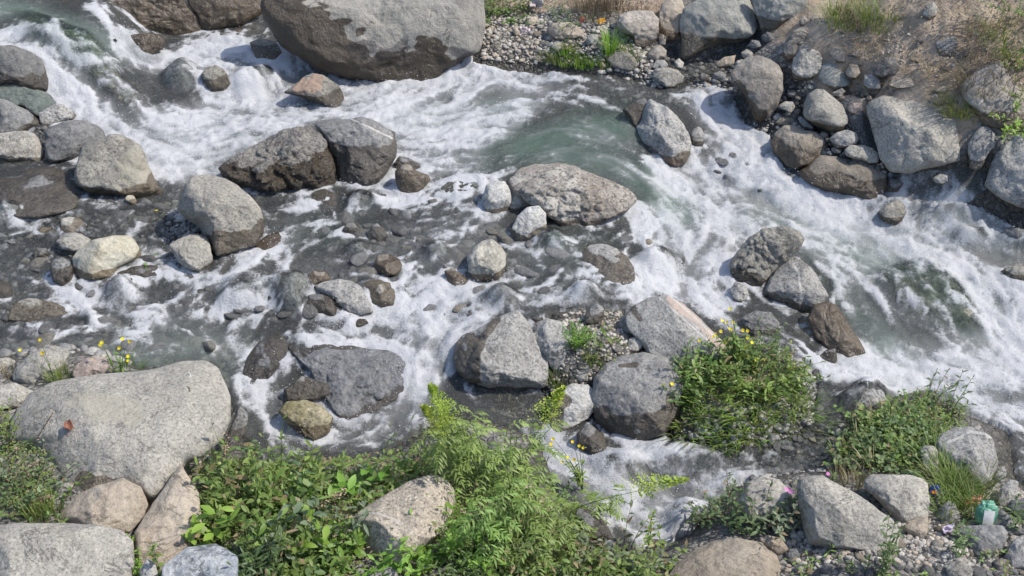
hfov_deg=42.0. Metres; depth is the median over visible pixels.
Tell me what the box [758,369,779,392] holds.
leafy herb
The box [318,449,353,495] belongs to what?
leafy herb
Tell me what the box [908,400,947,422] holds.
grass tuft
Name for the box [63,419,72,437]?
fallen leaf
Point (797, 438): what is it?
stone
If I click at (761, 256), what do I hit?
boulder
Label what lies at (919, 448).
grass tuft
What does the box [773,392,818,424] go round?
grass tuft
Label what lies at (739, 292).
stone
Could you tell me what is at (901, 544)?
cobble
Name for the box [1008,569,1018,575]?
cobble
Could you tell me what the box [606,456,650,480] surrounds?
boulder
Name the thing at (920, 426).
leafy herb
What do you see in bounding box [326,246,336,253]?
stone
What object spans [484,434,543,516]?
feathery plant
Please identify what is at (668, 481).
feathery plant
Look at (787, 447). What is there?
stone
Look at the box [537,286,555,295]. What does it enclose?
stone
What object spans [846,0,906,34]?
grass tuft
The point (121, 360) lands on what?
yellow flowered herb
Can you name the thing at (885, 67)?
boulder
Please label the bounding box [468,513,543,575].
leafy herb
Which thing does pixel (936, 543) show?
cobble
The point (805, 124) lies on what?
stone
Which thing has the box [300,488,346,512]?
dried seed head
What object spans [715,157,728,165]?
stone
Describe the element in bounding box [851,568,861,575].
cobble
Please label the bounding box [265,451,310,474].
leafy herb
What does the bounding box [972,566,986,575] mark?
cobble
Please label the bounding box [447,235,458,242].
stone
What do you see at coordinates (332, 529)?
leafy herb
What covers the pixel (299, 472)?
leafy herb
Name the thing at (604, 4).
dry brush
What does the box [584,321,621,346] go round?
leafy herb
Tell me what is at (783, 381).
leafy herb
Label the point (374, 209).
boulder
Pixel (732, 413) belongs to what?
grass tuft
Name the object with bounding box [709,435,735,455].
grass tuft
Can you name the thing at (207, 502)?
leafy herb
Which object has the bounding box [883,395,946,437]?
leafy herb
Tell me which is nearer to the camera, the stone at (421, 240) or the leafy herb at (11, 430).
the leafy herb at (11, 430)
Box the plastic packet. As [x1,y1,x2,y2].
[975,500,998,524]
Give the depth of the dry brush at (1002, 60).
9.85 m
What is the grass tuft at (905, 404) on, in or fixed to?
on the ground at (820, 38)
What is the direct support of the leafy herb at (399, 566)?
on the ground at (820, 38)
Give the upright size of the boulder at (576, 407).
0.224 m
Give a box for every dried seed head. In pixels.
[220,432,229,481]
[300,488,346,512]
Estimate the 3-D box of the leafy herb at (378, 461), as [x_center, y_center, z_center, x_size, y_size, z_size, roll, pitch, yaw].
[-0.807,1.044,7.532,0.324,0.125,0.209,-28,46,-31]
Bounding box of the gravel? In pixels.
[165,12,1023,572]
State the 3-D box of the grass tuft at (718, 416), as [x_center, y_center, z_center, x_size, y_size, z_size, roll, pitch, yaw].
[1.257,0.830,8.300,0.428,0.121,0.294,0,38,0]
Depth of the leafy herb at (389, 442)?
8.06 m
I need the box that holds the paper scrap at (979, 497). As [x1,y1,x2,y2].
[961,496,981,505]
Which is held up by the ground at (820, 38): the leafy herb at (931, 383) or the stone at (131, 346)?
the leafy herb at (931, 383)
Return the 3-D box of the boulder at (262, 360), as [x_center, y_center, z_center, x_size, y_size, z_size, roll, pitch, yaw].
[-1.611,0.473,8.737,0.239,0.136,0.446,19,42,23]
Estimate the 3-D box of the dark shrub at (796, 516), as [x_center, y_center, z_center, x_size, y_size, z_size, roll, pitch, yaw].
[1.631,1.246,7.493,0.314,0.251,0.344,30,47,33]
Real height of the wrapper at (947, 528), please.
0.046 m
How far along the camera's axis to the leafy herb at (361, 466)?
7.46 m
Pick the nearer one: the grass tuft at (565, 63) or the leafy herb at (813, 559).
the leafy herb at (813, 559)
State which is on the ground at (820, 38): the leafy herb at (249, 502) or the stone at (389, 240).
the leafy herb at (249, 502)
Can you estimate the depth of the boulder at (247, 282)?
9.06 m
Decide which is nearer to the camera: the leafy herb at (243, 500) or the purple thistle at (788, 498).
the leafy herb at (243, 500)
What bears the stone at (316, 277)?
in the stream water
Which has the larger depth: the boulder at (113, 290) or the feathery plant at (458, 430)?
the boulder at (113, 290)
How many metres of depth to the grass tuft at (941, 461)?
7.76 m
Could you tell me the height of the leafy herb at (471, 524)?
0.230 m
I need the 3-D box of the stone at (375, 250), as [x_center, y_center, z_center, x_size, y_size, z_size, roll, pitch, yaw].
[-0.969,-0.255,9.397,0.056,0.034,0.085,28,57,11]
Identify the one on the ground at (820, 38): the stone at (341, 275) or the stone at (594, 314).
the stone at (594, 314)
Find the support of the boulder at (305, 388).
on the stream water
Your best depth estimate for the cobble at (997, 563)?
7.11 m
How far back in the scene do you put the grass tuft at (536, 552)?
7.00 m
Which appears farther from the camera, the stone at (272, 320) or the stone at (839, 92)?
the stone at (839, 92)
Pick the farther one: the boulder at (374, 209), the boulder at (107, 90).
the boulder at (107, 90)
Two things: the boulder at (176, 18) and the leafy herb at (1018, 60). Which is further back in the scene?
the boulder at (176, 18)
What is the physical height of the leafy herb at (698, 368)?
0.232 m
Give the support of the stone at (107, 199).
in the stream water
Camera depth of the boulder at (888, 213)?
9.89 m
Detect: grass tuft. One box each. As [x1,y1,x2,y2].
[0,358,21,381]
[3,493,46,522]
[23,493,51,522]
[24,492,53,519]
[30,486,70,514]
[34,491,66,522]
[39,359,77,384]
[102,347,150,373]
[495,391,523,411]
[501,534,549,575]
[502,525,559,566]
[520,541,570,575]
[535,492,580,541]
[539,50,557,63]
[544,47,561,62]
[544,527,579,570]
[545,365,575,390]
[548,49,567,65]
[549,507,585,551]
[553,41,572,57]
[554,507,590,526]
[555,53,572,67]
[561,44,582,59]
[562,38,581,52]
[567,54,587,69]
[571,45,594,62]
[576,338,601,361]
[577,54,597,70]
[583,52,607,66]
[583,345,611,367]
[593,56,611,69]
[595,25,631,56]
[621,40,638,53]
[624,44,643,62]
[656,414,725,449]
[658,396,707,435]
[664,417,707,441]
[668,378,729,415]
[675,404,720,428]
[681,408,750,434]
[682,393,716,415]
[690,365,757,416]
[690,433,716,453]
[692,388,732,424]
[693,418,746,449]
[697,380,735,402]
[699,430,762,454]
[702,423,759,459]
[706,375,752,397]
[707,385,760,429]
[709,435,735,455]
[714,371,779,411]
[718,404,783,447]
[719,395,781,433]
[721,421,769,439]
[723,410,772,450]
[726,382,779,415]
[742,368,813,417]
[746,406,786,434]
[752,371,808,401]
[754,378,810,426]
[758,363,828,393]
[760,365,795,382]
[763,429,795,441]
[765,371,811,412]
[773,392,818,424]
[785,376,828,422]
[794,404,846,444]
[801,0,869,31]
[807,0,861,24]
[814,0,868,23]
[827,434,853,464]
[827,453,863,487]
[828,5,879,30]
[828,423,874,449]
[831,0,874,15]
[832,2,878,33]
[840,3,887,27]
[842,467,883,493]
[846,0,904,20]
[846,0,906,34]
[853,445,889,474]
[863,391,889,425]
[863,405,911,436]
[867,0,910,23]
[871,394,933,425]
[872,400,919,437]
[883,387,940,414]
[886,438,927,478]
[888,435,934,457]
[894,422,962,472]
[898,418,942,447]
[901,46,951,71]
[903,431,977,488]
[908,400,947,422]
[908,453,987,506]
[912,62,961,82]
[913,405,958,439]
[919,388,964,415]
[923,86,961,105]
[924,451,1023,510]
[926,471,986,525]
[927,446,990,501]
[931,91,986,119]
[934,93,987,120]
[934,405,963,425]
[937,72,963,96]
[939,95,976,118]
[946,466,1019,526]
[957,446,1018,501]
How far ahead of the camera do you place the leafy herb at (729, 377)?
8.41 m
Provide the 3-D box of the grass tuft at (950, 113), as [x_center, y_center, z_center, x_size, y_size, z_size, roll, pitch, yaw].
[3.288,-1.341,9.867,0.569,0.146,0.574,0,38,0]
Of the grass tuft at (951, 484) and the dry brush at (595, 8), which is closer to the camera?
the grass tuft at (951, 484)
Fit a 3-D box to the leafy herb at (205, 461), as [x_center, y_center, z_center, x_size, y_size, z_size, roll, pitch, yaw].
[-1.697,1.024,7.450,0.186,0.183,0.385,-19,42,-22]
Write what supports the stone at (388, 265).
in the stream water
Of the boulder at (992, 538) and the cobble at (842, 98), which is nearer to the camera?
the boulder at (992, 538)
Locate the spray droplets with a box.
[1,14,1023,539]
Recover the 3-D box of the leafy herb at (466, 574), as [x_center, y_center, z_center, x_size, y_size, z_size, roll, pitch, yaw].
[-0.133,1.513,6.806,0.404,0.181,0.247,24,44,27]
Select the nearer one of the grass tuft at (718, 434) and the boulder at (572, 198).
the grass tuft at (718, 434)
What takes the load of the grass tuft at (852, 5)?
on the ground at (820, 38)
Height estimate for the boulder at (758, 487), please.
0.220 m
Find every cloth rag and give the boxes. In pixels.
[519,26,530,34]
[530,0,542,7]
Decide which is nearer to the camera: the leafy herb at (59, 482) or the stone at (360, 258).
the leafy herb at (59, 482)
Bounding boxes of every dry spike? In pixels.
[1,446,19,466]
[10,461,39,477]
[12,494,52,504]
[28,411,54,451]
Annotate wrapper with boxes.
[930,485,938,495]
[942,523,953,533]
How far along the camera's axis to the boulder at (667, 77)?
10.92 m
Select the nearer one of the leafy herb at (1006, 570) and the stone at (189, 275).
the leafy herb at (1006, 570)
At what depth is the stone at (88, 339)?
8.73 m
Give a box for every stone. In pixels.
[0,234,6,239]
[0,280,12,298]
[0,313,8,322]
[0,357,14,367]
[7,238,20,244]
[11,321,25,329]
[19,257,29,264]
[23,320,38,333]
[29,333,55,349]
[30,256,48,267]
[32,248,49,257]
[37,283,45,289]
[37,321,55,333]
[39,226,55,234]
[45,217,59,224]
[46,234,59,240]
[46,289,53,296]
[50,257,73,285]
[58,324,67,328]
[60,217,85,233]
[74,282,82,289]
[75,188,88,195]
[76,199,86,205]
[81,326,88,334]
[83,337,92,343]
[84,315,98,333]
[86,290,94,296]
[97,316,116,326]
[102,277,110,284]
[103,195,115,203]
[103,224,110,229]
[110,210,127,225]
[114,196,129,207]
[116,231,126,234]
[119,340,136,351]
[125,195,136,204]
[129,217,149,227]
[139,255,155,261]
[139,559,157,575]
[143,198,151,203]
[143,342,164,353]
[149,238,161,243]
[149,326,159,335]
[152,203,167,210]
[155,226,166,231]
[172,281,180,289]
[173,335,180,340]
[177,297,201,311]
[178,286,189,296]
[185,273,200,280]
[191,289,204,295]
[201,65,229,91]
[201,340,215,351]
[203,306,209,312]
[204,284,221,292]
[224,312,238,319]
[231,274,247,283]
[233,308,247,313]
[254,305,264,311]
[264,273,281,283]
[264,316,281,324]
[276,309,293,318]
[299,296,317,319]
[308,270,330,284]
[317,225,330,235]
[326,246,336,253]
[336,210,354,225]
[336,253,343,259]
[339,272,344,278]
[342,223,360,233]
[347,243,366,267]
[350,249,368,265]
[353,228,367,244]
[356,318,367,326]
[357,266,377,278]
[360,210,365,216]
[362,223,372,228]
[367,223,387,241]
[370,247,378,256]
[373,254,401,277]
[378,241,386,246]
[382,220,387,226]
[385,237,393,242]
[389,208,400,216]
[390,224,406,236]
[390,276,397,281]
[394,156,420,168]
[398,245,409,251]
[400,210,411,219]
[416,238,425,242]
[418,208,430,216]
[418,269,425,275]
[423,304,435,310]
[426,236,434,243]
[428,199,441,207]
[437,263,446,267]
[444,268,468,285]
[445,246,467,266]
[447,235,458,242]
[449,203,459,212]
[452,305,465,312]
[454,214,463,222]
[466,273,473,279]
[467,212,476,223]
[472,285,486,296]
[482,181,510,215]
[484,227,497,234]
[495,233,513,244]
[507,259,517,263]
[509,186,529,210]
[513,25,519,36]
[514,266,539,279]
[522,258,528,264]
[525,240,534,247]
[526,16,537,25]
[532,317,542,325]
[534,268,543,272]
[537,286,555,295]
[545,246,572,260]
[545,264,567,276]
[551,41,562,52]
[558,276,566,283]
[571,234,580,241]
[576,370,588,381]
[584,304,603,324]
[584,365,592,373]
[586,34,598,44]
[601,540,614,559]
[616,234,633,244]
[619,315,630,334]
[622,98,646,127]
[628,337,642,351]
[646,238,652,244]
[646,539,660,549]
[647,45,666,60]
[651,60,667,68]
[658,34,665,44]
[659,0,683,40]
[674,58,683,68]
[675,506,696,539]
[691,127,703,146]
[698,73,709,81]
[713,71,725,79]
[715,55,735,68]
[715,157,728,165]
[729,152,736,157]
[730,282,748,302]
[734,330,749,336]
[741,49,752,58]
[741,445,752,455]
[747,40,760,49]
[759,536,777,543]
[761,32,774,42]
[773,112,780,120]
[773,441,782,454]
[775,117,794,125]
[778,101,794,113]
[780,445,795,450]
[780,469,791,473]
[782,27,808,60]
[783,339,792,344]
[786,547,801,560]
[791,435,801,441]
[792,338,802,344]
[792,346,807,354]
[796,561,807,573]
[798,117,813,130]
[799,16,807,25]
[809,437,815,442]
[813,369,821,381]
[820,348,836,363]
[823,425,829,433]
[823,450,831,461]
[827,437,835,443]
[829,46,845,62]
[832,88,845,97]
[846,64,859,79]
[847,102,861,114]
[851,51,861,56]
[863,72,880,91]
[886,177,903,191]
[901,517,927,538]
[920,445,940,477]
[922,1,937,19]
[931,93,943,104]
[932,173,948,183]
[934,85,951,93]
[935,36,957,56]
[936,501,960,523]
[946,561,973,575]
[968,126,994,170]
[994,466,1006,481]
[997,480,1018,506]
[1005,535,1023,568]
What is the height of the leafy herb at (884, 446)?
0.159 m
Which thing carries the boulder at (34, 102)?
in the stream water
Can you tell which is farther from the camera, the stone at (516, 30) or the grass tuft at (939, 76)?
the stone at (516, 30)
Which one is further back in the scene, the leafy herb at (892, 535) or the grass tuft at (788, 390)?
the grass tuft at (788, 390)
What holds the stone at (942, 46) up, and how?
on the ground at (820, 38)
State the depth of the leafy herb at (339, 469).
7.54 m
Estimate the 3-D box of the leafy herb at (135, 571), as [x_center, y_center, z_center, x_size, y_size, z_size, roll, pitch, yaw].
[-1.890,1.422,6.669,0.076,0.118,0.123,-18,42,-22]
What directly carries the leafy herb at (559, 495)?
on the ground at (820, 38)
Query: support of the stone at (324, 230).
in the stream water
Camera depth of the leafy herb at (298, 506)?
6.89 m
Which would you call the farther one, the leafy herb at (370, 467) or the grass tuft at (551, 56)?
the grass tuft at (551, 56)
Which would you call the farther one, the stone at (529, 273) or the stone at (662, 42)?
the stone at (662, 42)
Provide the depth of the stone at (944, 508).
7.49 m
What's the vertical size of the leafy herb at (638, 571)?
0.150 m
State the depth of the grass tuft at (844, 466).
7.82 m
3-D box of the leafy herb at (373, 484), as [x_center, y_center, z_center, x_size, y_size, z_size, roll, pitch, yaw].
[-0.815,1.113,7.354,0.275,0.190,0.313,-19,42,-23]
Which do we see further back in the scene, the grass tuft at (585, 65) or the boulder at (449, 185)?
the grass tuft at (585, 65)
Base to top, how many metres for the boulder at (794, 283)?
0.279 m
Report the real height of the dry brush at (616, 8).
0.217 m
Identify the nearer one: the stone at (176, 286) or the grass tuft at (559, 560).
the grass tuft at (559, 560)
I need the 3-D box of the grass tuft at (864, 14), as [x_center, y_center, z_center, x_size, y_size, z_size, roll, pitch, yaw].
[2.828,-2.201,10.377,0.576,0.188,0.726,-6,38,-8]
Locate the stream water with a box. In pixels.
[0,0,1023,554]
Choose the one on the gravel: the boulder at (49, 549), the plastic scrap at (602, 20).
the plastic scrap at (602, 20)
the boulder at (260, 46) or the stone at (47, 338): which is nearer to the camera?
the stone at (47, 338)
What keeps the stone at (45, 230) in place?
on the bed pebbles
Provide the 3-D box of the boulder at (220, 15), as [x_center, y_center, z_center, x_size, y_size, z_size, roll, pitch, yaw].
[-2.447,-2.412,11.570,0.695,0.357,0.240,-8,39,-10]
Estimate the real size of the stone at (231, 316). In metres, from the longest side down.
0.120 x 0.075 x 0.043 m
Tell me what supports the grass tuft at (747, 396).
on the ground at (820, 38)
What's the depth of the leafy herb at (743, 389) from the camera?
8.38 m
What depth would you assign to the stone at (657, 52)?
11.06 m
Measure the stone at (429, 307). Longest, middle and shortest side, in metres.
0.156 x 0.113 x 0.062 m
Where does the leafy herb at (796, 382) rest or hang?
on the ground at (820, 38)
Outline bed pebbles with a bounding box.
[0,66,850,492]
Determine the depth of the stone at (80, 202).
9.70 m
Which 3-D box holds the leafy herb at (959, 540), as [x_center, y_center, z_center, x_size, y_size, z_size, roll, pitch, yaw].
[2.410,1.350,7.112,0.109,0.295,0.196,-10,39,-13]
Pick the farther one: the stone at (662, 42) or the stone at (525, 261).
the stone at (662, 42)
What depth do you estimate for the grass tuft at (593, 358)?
8.62 m
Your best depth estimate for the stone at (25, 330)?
8.79 m
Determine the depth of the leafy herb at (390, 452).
7.73 m
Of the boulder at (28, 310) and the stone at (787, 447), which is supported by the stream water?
the boulder at (28, 310)
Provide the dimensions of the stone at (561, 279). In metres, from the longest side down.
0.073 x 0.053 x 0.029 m
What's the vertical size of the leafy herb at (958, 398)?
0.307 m
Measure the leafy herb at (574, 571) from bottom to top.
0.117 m
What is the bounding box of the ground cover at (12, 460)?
[0,335,969,575]
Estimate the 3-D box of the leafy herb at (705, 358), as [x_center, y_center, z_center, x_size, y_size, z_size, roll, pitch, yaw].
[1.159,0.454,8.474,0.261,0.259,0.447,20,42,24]
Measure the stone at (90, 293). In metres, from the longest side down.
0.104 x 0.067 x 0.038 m
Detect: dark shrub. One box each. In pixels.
[683,478,752,529]
[685,495,725,523]
[695,471,741,517]
[710,488,783,535]
[730,479,798,535]
[752,503,806,540]
[763,480,801,526]
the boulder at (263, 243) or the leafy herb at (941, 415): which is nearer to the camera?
the leafy herb at (941, 415)
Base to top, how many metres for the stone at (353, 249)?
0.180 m
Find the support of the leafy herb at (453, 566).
on the ground at (820, 38)
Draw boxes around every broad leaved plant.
[181,503,240,547]
[195,478,249,543]
[247,473,289,513]
[252,504,333,555]
[295,484,331,525]
[331,465,389,508]
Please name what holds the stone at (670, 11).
on the ground at (820, 38)
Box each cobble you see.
[25,233,34,239]
[85,227,93,231]
[119,223,126,230]
[136,238,146,244]
[533,31,541,36]
[540,41,549,45]
[578,362,585,368]
[613,344,621,352]
[787,90,797,96]
[794,109,800,114]
[820,132,828,137]
[821,563,834,573]
[831,147,841,153]
[837,565,845,570]
[839,95,845,100]
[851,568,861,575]
[855,553,864,561]
[864,567,875,575]
[877,548,895,560]
[892,562,902,570]
[898,539,904,547]
[898,555,908,562]
[911,567,917,572]
[916,39,923,43]
[919,564,933,575]
[921,551,927,558]
[931,539,942,548]
[932,553,941,560]
[935,525,943,533]
[935,566,942,570]
[941,65,947,71]
[958,49,969,57]
[962,511,974,520]
[963,68,974,74]
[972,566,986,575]
[981,561,991,567]
[993,559,1008,570]
[999,546,1006,555]
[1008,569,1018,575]
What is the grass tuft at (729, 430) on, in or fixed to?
on the ground at (820, 38)
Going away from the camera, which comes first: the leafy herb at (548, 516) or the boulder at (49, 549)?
the boulder at (49, 549)
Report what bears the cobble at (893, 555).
on the ground at (820, 38)
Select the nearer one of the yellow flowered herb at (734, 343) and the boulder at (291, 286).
the yellow flowered herb at (734, 343)
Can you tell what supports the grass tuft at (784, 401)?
on the ground at (820, 38)
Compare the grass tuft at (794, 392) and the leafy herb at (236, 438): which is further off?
the grass tuft at (794, 392)
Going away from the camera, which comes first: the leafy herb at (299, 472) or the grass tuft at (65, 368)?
the leafy herb at (299, 472)
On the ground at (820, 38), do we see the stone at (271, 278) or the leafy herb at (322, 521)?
the leafy herb at (322, 521)
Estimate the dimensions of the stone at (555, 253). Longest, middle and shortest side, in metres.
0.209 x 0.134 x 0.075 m
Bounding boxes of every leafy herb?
[0,454,37,483]
[0,463,47,522]
[0,466,51,512]
[0,472,90,522]
[1,398,32,450]
[1,440,46,499]
[6,439,85,487]
[132,566,139,575]
[134,548,142,567]
[145,538,164,575]
[170,467,240,506]
[189,454,221,496]
[190,470,263,519]
[194,453,252,497]
[195,518,221,543]
[196,440,238,513]
[196,485,241,541]
[197,510,237,542]
[199,519,290,575]
[200,496,215,524]
[201,494,265,511]
[202,453,235,471]
[203,423,257,479]
[208,443,266,489]
[208,490,246,526]
[214,459,275,532]
[221,453,292,505]
[226,529,259,575]
[228,502,292,563]
[229,457,252,474]
[230,484,264,551]
[231,469,269,505]
[232,547,244,568]
[233,415,289,481]
[233,435,260,469]
[233,455,252,486]
[234,524,276,569]
[238,520,290,575]
[238,521,296,575]
[240,460,293,478]
[240,491,296,539]
[245,489,292,526]
[247,508,298,567]
[248,442,275,486]
[256,458,332,508]
[261,473,333,540]
[263,474,318,513]
[263,495,361,538]
[263,539,325,575]
[264,473,289,509]
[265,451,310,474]
[266,523,318,564]
[266,544,313,575]
[268,437,330,491]
[268,458,301,489]
[268,469,307,514]
[269,448,313,485]
[270,444,302,477]
[278,537,348,575]
[279,525,334,575]
[281,503,304,539]
[282,491,336,545]
[285,451,325,475]
[285,460,327,486]
[287,474,363,520]
[291,512,334,554]
[292,459,341,511]
[296,548,339,570]
[300,457,321,482]
[306,454,360,490]
[307,549,357,575]
[309,465,370,486]
[313,451,370,507]
[313,497,356,540]
[313,540,388,575]
[316,487,374,543]
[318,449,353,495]
[319,520,368,555]
[323,461,395,513]
[325,514,365,563]
[329,529,353,564]
[340,448,390,489]
[344,459,383,494]
[349,462,391,509]
[350,463,376,478]
[355,452,406,488]
[359,551,418,575]
[367,464,449,491]
[380,434,394,456]
[385,414,434,465]
[387,449,433,475]
[389,451,426,485]
[393,446,437,481]
[416,405,470,461]
[416,528,487,575]
[431,481,493,542]
[435,500,508,557]
[438,503,502,552]
[445,554,486,575]
[463,530,540,575]
[463,547,523,575]
[467,502,551,564]
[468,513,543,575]
[468,547,521,575]
[469,491,517,552]
[472,511,536,557]
[484,0,543,17]
[485,0,531,25]
[485,498,539,549]
[486,555,546,575]
[487,0,526,13]
[487,482,564,527]
[493,513,558,563]
[504,485,567,527]
[504,514,558,572]
[506,422,515,456]
[509,533,576,545]
[511,511,567,553]
[514,564,542,575]
[517,533,583,575]
[523,557,571,575]
[526,0,598,31]
[529,497,566,537]
[537,461,577,509]
[539,510,570,524]
[544,0,613,27]
[547,510,586,566]
[548,532,623,575]
[551,544,600,575]
[553,525,598,559]
[554,504,612,532]
[554,552,575,575]
[557,513,581,537]
[565,527,595,575]
[566,343,628,368]
[573,527,635,575]
[580,543,632,575]
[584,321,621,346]
[588,536,652,574]
[592,543,655,575]
[596,538,647,575]
[597,539,679,575]
[603,540,678,575]
[607,559,660,575]
[620,498,656,556]
[643,510,657,552]
[643,524,688,575]
[644,551,660,575]
[661,355,703,400]
[667,378,707,409]
[671,335,722,383]
[673,340,692,378]
[675,338,721,385]
[677,348,717,388]
[687,376,725,404]
[688,356,748,382]
[697,356,722,391]
[701,348,729,375]
[706,334,755,381]
[706,349,742,389]
[709,355,739,394]
[710,344,779,392]
[715,364,762,394]
[718,351,752,384]
[719,363,759,404]
[723,329,765,372]
[733,340,770,370]
[735,403,777,421]
[741,380,771,400]
[744,376,785,401]
[746,317,763,355]
[746,344,809,397]
[746,348,825,380]
[746,376,788,402]
[749,353,823,396]
[753,323,786,358]
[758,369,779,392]
[765,323,783,359]
[765,340,795,373]
[768,349,780,366]
[771,363,814,408]
[784,543,836,575]
[787,356,830,389]
[821,437,881,474]
[824,430,893,470]
[826,400,881,443]
[832,401,911,438]
[834,553,891,575]
[836,415,886,462]
[848,424,906,469]
[850,437,930,474]
[851,403,902,449]
[852,430,914,475]
[855,400,915,441]
[856,408,917,467]
[859,429,936,478]
[863,413,927,445]
[869,406,933,452]
[873,538,900,575]
[877,420,920,458]
[877,422,941,466]
[877,511,904,571]
[879,389,928,438]
[880,436,927,476]
[881,405,911,456]
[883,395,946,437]
[885,427,934,477]
[887,391,944,442]
[887,570,930,575]
[923,368,957,404]
[942,370,977,413]
[949,519,979,556]
[976,0,1023,16]
[979,548,1008,562]
[988,560,1012,575]
[989,97,1022,125]
[990,45,1023,76]
[990,111,1023,140]
[1002,76,1023,101]
[1004,493,1023,529]
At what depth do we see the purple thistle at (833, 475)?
7.79 m
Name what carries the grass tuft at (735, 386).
on the ground at (820, 38)
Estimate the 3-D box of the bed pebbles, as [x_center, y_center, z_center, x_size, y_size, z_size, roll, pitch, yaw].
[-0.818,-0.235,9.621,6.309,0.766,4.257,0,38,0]
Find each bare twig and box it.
[223,476,254,501]
[317,496,350,528]
[571,536,604,571]
[681,472,729,524]
[780,349,795,373]
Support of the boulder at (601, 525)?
on the ground at (820, 38)
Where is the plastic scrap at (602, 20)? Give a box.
[597,17,605,23]
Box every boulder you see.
[0,45,48,90]
[0,84,55,118]
[0,98,39,132]
[0,131,43,163]
[0,167,77,218]
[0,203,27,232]
[0,383,32,408]
[0,523,133,575]
[7,298,69,322]
[9,360,230,499]
[12,346,69,384]
[14,16,138,111]
[39,104,75,126]
[43,120,105,164]
[56,232,90,255]
[61,0,116,40]
[61,478,147,532]
[72,235,140,279]
[72,355,109,377]
[74,134,164,197]
[103,0,201,36]
[106,276,133,309]
[117,261,180,279]
[131,33,164,53]
[134,464,201,571]
[161,544,237,575]
[163,59,195,95]
[169,234,212,272]
[177,175,263,256]
[187,0,261,32]
[213,232,280,274]
[213,405,247,465]
[218,126,335,195]
[220,19,270,36]
[228,276,272,316]
[242,333,291,383]
[250,38,281,59]
[255,65,273,75]
[260,0,485,82]
[272,272,309,321]
[279,400,332,439]
[283,376,330,401]
[284,73,343,107]
[287,342,405,418]
[304,189,343,209]
[307,294,336,315]
[314,279,372,316]
[315,116,396,185]
[345,193,382,221]
[351,475,454,564]
[363,278,394,306]
[368,566,397,575]
[395,165,430,192]
[421,243,448,271]
[441,181,480,195]
[453,310,548,392]
[467,239,505,282]
[484,284,516,317]
[509,163,636,231]
[510,206,546,243]
[534,231,568,260]
[534,318,572,370]
[547,22,583,40]
[548,383,592,431]
[572,287,598,308]
[574,509,612,548]
[576,424,605,453]
[579,244,634,291]
[592,352,683,440]
[606,49,637,71]
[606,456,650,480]
[616,10,658,47]
[624,295,724,368]
[636,99,691,166]
[645,444,720,479]
[652,67,683,87]
[669,538,780,575]
[680,0,756,58]
[729,226,804,286]
[730,56,782,121]
[738,475,792,523]
[742,310,779,337]
[752,0,806,29]
[762,256,828,312]
[764,535,789,554]
[770,125,829,169]
[791,48,822,80]
[797,475,898,549]
[798,155,888,199]
[803,89,847,133]
[807,301,865,356]
[817,63,850,89]
[829,130,858,147]
[837,382,886,414]
[844,145,878,163]
[863,474,929,523]
[866,95,959,173]
[871,57,899,78]
[877,200,905,224]
[879,264,981,335]
[888,77,913,88]
[936,426,997,485]
[957,524,1007,557]
[960,60,1023,128]
[984,134,1023,209]
[994,509,1023,534]
[1000,228,1023,244]
[1001,263,1023,280]
[1004,498,1023,519]
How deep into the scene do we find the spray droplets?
9.90 m
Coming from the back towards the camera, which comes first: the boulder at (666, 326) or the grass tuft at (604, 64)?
the grass tuft at (604, 64)
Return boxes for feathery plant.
[406,404,492,473]
[419,382,494,488]
[423,411,490,487]
[427,420,493,509]
[447,441,520,498]
[453,420,529,500]
[455,490,523,567]
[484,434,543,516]
[484,478,548,542]
[488,452,567,515]
[500,498,559,575]
[505,385,568,482]
[520,500,593,554]
[555,472,688,520]
[570,496,626,525]
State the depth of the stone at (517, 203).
9.74 m
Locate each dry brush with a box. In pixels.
[562,0,599,20]
[574,0,607,18]
[577,0,617,25]
[581,0,605,10]
[591,0,620,14]
[598,0,631,17]
[617,0,659,10]
[627,1,681,31]
[648,11,685,39]
[842,19,883,45]
[842,35,880,50]
[851,43,897,62]
[870,70,927,87]
[873,33,907,61]
[882,55,932,79]
[934,57,983,82]
[939,14,1009,43]
[939,62,997,90]
[942,61,1021,101]
[943,5,1014,37]
[945,28,1017,66]
[951,2,1021,33]
[955,57,1010,84]
[958,66,1022,98]
[961,27,1022,60]
[965,26,1023,60]
[966,4,1023,36]
[969,51,1023,86]
[972,10,1023,44]
[972,49,1015,78]
[980,40,1023,70]
[992,28,1023,63]
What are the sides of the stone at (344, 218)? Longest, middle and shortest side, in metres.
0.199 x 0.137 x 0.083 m
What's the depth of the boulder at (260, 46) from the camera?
11.20 m
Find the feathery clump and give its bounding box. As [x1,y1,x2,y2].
[561,319,595,348]
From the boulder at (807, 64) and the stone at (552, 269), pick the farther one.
the boulder at (807, 64)
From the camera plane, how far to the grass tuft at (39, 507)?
7.06 m
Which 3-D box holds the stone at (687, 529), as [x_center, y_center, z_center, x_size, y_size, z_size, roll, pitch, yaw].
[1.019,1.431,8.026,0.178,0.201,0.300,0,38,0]
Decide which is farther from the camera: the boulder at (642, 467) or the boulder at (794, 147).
the boulder at (794, 147)
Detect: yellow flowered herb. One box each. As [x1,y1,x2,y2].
[18,338,59,381]
[91,341,118,372]
[113,337,130,371]
[549,437,590,489]
[698,307,753,366]
[737,355,764,369]
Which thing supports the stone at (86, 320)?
in the stream water
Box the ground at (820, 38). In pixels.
[0,0,1023,575]
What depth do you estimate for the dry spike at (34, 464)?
7.17 m
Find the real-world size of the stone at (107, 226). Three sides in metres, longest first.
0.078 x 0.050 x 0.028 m
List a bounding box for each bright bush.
[386,485,508,575]
[431,491,504,549]
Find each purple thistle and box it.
[783,487,796,517]
[825,470,837,480]
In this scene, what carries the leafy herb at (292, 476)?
on the ground at (820, 38)
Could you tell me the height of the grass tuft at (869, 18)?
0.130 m

